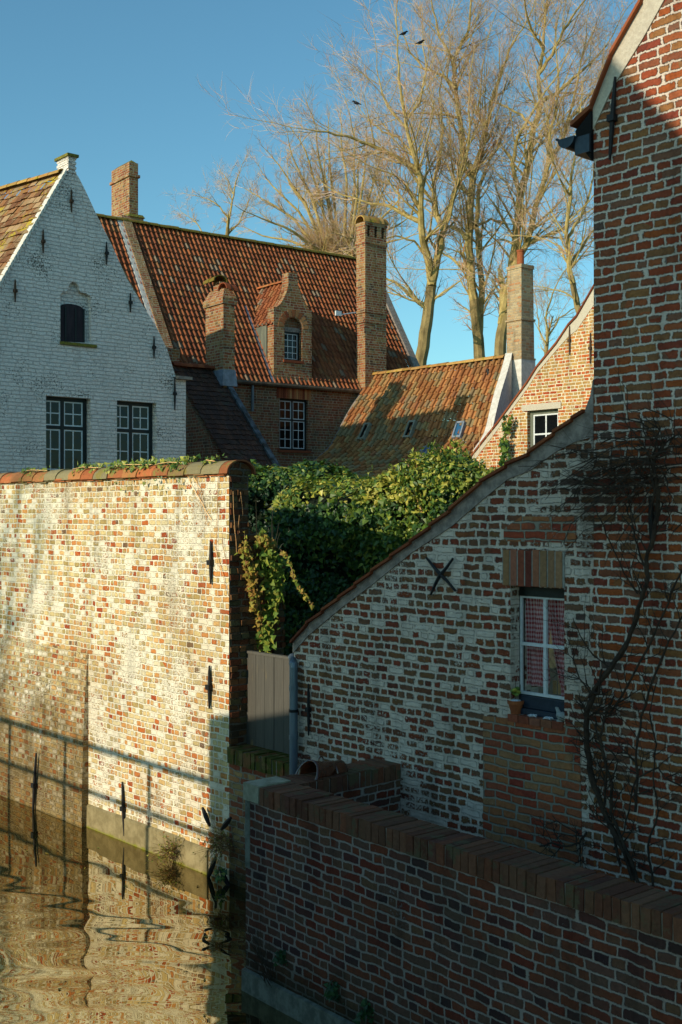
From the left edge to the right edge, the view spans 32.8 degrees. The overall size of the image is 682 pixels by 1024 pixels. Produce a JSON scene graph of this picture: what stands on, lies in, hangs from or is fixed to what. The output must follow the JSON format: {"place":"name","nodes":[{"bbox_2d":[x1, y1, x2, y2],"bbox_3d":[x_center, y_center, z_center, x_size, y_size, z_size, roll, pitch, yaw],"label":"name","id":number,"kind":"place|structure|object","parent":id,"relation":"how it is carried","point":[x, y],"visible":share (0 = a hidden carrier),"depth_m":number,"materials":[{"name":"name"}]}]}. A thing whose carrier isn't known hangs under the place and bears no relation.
{"place":"outdoors","nodes":[
{"label":"outdoors","id":0,"kind":"place"},
{"bbox_2d":[0,152,192,472],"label":"white house","id":1,"kind":"structure","parent":0,"point":[87,375],"depth_m":25.50,"materials":[{"name":"paint"}]},
{"bbox_2d":[46,396,85,470],"bbox_3d":[-6.122,-1.459,25.406,1.173,2.103,0.060,0,0,-41],"label":"window","id":2,"kind":"structure","parent":1,"relation":"in","point":[65,417],"depth_m":25.46,"materials":[{"name":"black glass"}]},
{"bbox_2d":[117,401,151,465],"bbox_3d":[-4.829,-1.473,26.530,1.136,2.088,0.060,0,0,-41],"label":"window","id":3,"kind":"structure","parent":1,"relation":"in","point":[134,419],"depth_m":26.59,"materials":[{"name":"black glass"}]},
{"bbox_2d":[0,795,301,1023],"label":"canal water","id":4,"kind":"structure","parent":0,"point":[60,921],"depth_m":9.61,"materials":[{"name":"brown liquid"}]},
{"bbox_2d":[43,847,213,1015],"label":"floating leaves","id":5,"kind":"object","parent":4,"relation":"on","point":[141,950],"visible":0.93,"depth_m":9.54,"materials":[{"name":"brown plant"}]},
{"bbox_2d":[96,160,420,468],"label":"brick house","id":6,"kind":"structure","parent":0,"point":[317,343],"depth_m":36.81,"materials":[{"name":"tile"}]},
{"bbox_2d":[280,399,305,450],"bbox_3d":[-1.549,-2.725,36.293,1.074,1.596,0.060,0,0,-37],"label":"window","id":7,"kind":"structure","parent":6,"relation":"in","point":[292,412],"depth_m":36.28,"materials":[{"name":"black glass"}]},
{"bbox_2d":[0,0,637,468],"label":"sky","id":8,"kind":"structure","parent":0,"point":[110,84],"materials":[{"name":"blue"}]},
{"bbox_2d":[471,284,593,468],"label":"brick house","id":9,"kind":"structure","parent":0,"point":[556,385],"depth_m":28.53,"materials":[{"name":"brick"}]},
{"bbox_2d":[473,414,513,467],"bbox_3d":[3.857,-1.302,29.344,1.055,2.350,0.533,0,0,10],"label":"climbing plant","id":10,"kind":"object","parent":9,"relation":"attached to","point":[503,445],"visible":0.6,"depth_m":29.29,"materials":[{"name":"green plant"}]},
{"bbox_2d":[530,409,557,446],"bbox_3d":[5.111,-1.696,28.856,0.060,1.679,0.978,0,0,-41],"label":"window","id":11,"kind":"structure","parent":9,"relation":"in","point":[539,429],"depth_m":28.97,"materials":[{"name":"black glass"}]},
{"bbox_2d":[538,629,560,695],"bbox_3d":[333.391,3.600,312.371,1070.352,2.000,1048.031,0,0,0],"label":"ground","id":12,"kind":"structure","parent":0,"point":[550,687],"depth_m":18.55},
{"bbox_2d":[0,459,285,885],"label":"garden wall","id":13,"kind":"structure","parent":12,"relation":"on","point":[128,631],"depth_m":12.27,"materials":[{"name":"brick"}]},
{"bbox_2d":[20,466,59,475],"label":"ivy sprig","id":14,"kind":"object","parent":13,"relation":"on","point":[33,469],"visible":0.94,"depth_m":13.89,"materials":[{"name":"green plant"}]},
{"bbox_2d":[72,461,109,474],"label":"ivy sprig","id":15,"kind":"object","parent":13,"relation":"on","point":[81,467],"visible":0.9,"depth_m":12.90,"materials":[{"name":"green plant"}]},
{"bbox_2d":[101,456,157,491],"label":"ivy sprig","id":16,"kind":"object","parent":13,"relation":"on","point":[145,464],"visible":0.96,"depth_m":12.25,"materials":[{"name":"green plant"}]},
{"bbox_2d":[33,475,244,593],"bbox_3d":[-2.357,0.185,12.375,0.190,1.186,3.934,0,0,-45],"label":"bare creeper","id":17,"kind":"object","parent":13,"relation":"attached to","point":[211,519],"visible":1,"depth_m":11.06,"materials":[{"name":"brown plant"}]},
{"bbox_2d":[145,832,183,865],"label":"dry plant","id":18,"kind":"object","parent":13,"relation":"attached to","point":[169,853],"visible":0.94,"depth_m":11.51,"materials":[{"name":"brown plant"}]},
{"bbox_2d":[153,454,200,490],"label":"ivy sprig","id":19,"kind":"object","parent":13,"relation":"on","point":[173,463],"visible":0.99,"depth_m":11.62,"materials":[{"name":"green plant"}]},
{"bbox_2d":[201,454,226,464],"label":"ivy sprig","id":20,"kind":"object","parent":13,"relation":"on","point":[208,460],"visible":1,"depth_m":11.20,"materials":[{"name":"green plant"}]},
{"bbox_2d":[192,818,243,869],"bbox_3d":[-1.108,3.136,10.906,0.549,0.568,0.549,0,0,23],"label":"dry plant","id":21,"kind":"object","parent":13,"relation":"attached to","point":[216,844],"visible":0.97,"depth_m":10.87,"materials":[{"name":"brown plant"}]},
{"bbox_2d":[213,867,226,884],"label":"ivy sprig","id":22,"kind":"object","parent":13,"relation":"attached to","point":[218,877],"visible":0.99,"depth_m":10.86,"materials":[{"name":"green plant"}]},
{"bbox_2d":[235,511,313,652],"bbox_3d":[-0.633,0.646,11.151,0.774,1.522,0.589,0,0,0],"label":"autumn ivy","id":23,"kind":"object","parent":13,"relation":"attached to","point":[274,573],"visible":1,"depth_m":11.12,"materials":[{"name":"green plant"}]},
{"bbox_2d":[162,147,270,235],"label":"bare tree","id":24,"kind":"object","parent":12,"relation":"on","point":[227,222],"visible":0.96,"depth_m":98.63,"materials":[{"name":"brown plant"}]},
{"bbox_2d":[171,275,280,466],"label":"outbuilding","id":25,"kind":"structure","parent":12,"relation":"on","point":[218,416],"depth_m":31.02,"materials":[{"name":"tile"}]},
{"bbox_2d":[227,744,288,888],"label":"wall","id":26,"kind":"structure","parent":12,"relation":"on","point":[247,762],"depth_m":10.81,"materials":[{"name":"brick"}]},
{"bbox_2d":[245,650,288,753],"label":"garden gate","id":27,"kind":"structure","parent":26,"relation":"on","point":[268,701],"depth_m":10.83,"materials":[{"name":"grey wood"}]},
{"bbox_2d":[248,458,366,534],"bbox_3d":[-0.160,0.968,15.408,3.000,3.378,1.347,0,0,0],"label":"ivy hedge","id":28,"kind":"object","parent":12,"relation":"on","point":[267,484],"visible":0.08,"depth_m":15.10,"materials":[{"name":"green plant"}]},
{"bbox_2d":[224,93,438,262],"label":"bare tree","id":29,"kind":"object","parent":12,"relation":"on","point":[320,231],"visible":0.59,"depth_m":87.36,"materials":[{"name":"brown plant"}]},
{"bbox_2d":[198,0,533,365],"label":"bare tree","id":30,"kind":"object","parent":12,"relation":"on","point":[432,273],"visible":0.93,"depth_m":61.20,"materials":[{"name":"brown plant"}]},
{"bbox_2d":[267,452,500,655],"bbox_3d":[0.677,1.000,13.066,2.749,3.314,1.871,0,0,19],"label":"ivy hedge","id":31,"kind":"object","parent":12,"relation":"on","point":[343,534],"visible":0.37,"depth_m":12.65,"materials":[{"name":"green plant"}]},
{"bbox_2d":[313,249,535,478],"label":"house","id":32,"kind":"structure","parent":12,"relation":"on","point":[470,398],"depth_m":33.86,"materials":[{"name":"tile"}]},
{"bbox_2d":[387,435,487,521],"bbox_3d":[1.119,0.865,12.538,1.105,3.473,1.008,0,0,-38],"label":"shrub","id":33,"kind":"object","parent":12,"relation":"on","point":[467,463],"visible":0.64,"depth_m":12.31,"materials":[{"name":"green plant"}]},
{"bbox_2d":[313,0,578,434],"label":"bare tree","id":34,"kind":"object","parent":12,"relation":"on","point":[476,310],"visible":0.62,"depth_m":66.12,"materials":[{"name":"brown plant"}]},
{"bbox_2d":[288,0,681,895],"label":"brick house","id":35,"kind":"structure","parent":12,"relation":"on","point":[422,654],"depth_m":8.01,"materials":[{"name":"brick"}]},
{"bbox_2d":[507,680,523,714],"bbox_3d":[1.262,1.336,8.373,0.124,0.240,0.124,0,0,0],"label":"plant pot","id":36,"kind":"object","parent":35,"relation":"on","point":[515,705],"visible":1,"depth_m":8.34,"materials":[{"name":"ceramic"}]},
{"bbox_2d":[519,586,563,718],"bbox_3d":[1.495,0.993,8.289,0.215,0.922,0.481,0,0,-42],"label":"window","id":37,"kind":"structure","parent":35,"relation":"in","point":[537,644],"depth_m":8.33,"materials":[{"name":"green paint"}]},
{"bbox_2d":[555,707,564,721],"bbox_3d":[1.536,1.407,8.045,0.087,0.098,0.096,0,0,0],"label":"dove ornament","id":38,"kind":"object","parent":35,"relation":"on","point":[559,713],"visible":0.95,"depth_m":8.04,"materials":[{"name":"grey stone"}]},
{"bbox_2d":[499,368,681,886],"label":"wall vine","id":39,"kind":"object","parent":35,"relation":"attached to","point":[593,693],"depth_m":7.55,"materials":[{"name":"brown plant"}]},
{"bbox_2d":[396,0,636,380],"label":"bare tree","id":40,"kind":"object","parent":12,"relation":"on","point":[500,340],"visible":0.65,"depth_m":63.82,"materials":[{"name":"brown plant"}]},
{"bbox_2d":[442,38,607,312],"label":"bare tree","id":41,"kind":"object","parent":12,"relation":"on","point":[570,263],"visible":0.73,"depth_m":57.80,"materials":[{"name":"brown plant"}]},
{"bbox_2d":[503,232,593,354],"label":"bare tree","id":42,"kind":"object","parent":12,"relation":"on","point":[548,332],"visible":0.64,"depth_m":80.07,"materials":[{"name":"brown plant"}]},
{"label":"terrace","id":43,"kind":"structure","parent":0,"visible":0},
{"bbox_2d":[241,758,681,1023],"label":"canal parapet","id":44,"kind":"structure","parent":43,"relation":"on","point":[360,887],"depth_m":7.08,"materials":[{"name":"brick"}]},
{"bbox_2d":[221,912,274,987],"bbox_3d":[-0.656,3.091,8.176,0.390,0.571,0.438,0,0,30],"label":"dry plant","id":45,"kind":"object","parent":44,"relation":"on","point":[263,969],"visible":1,"depth_m":8.21,"materials":[{"name":"brown plant"}]},
{"bbox_2d":[295,756,347,779],"bbox_3d":[-0.133,1.917,8.807,0.360,0.138,0.246,0,0,-42],"label":"glazed ridge piece","id":46,"kind":"object","parent":44,"relation":"on","point":[322,768],"visible":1,"depth_m":8.78,"materials":[{"name":"brown ceramic"}]},
{"bbox_2d":[272,949,374,1023],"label":"wall moss","id":47,"kind":"object","parent":44,"relation":"attached to","point":[365,1005],"depth_m":7.67,"materials":[{"name":"green plant"}]}
]}

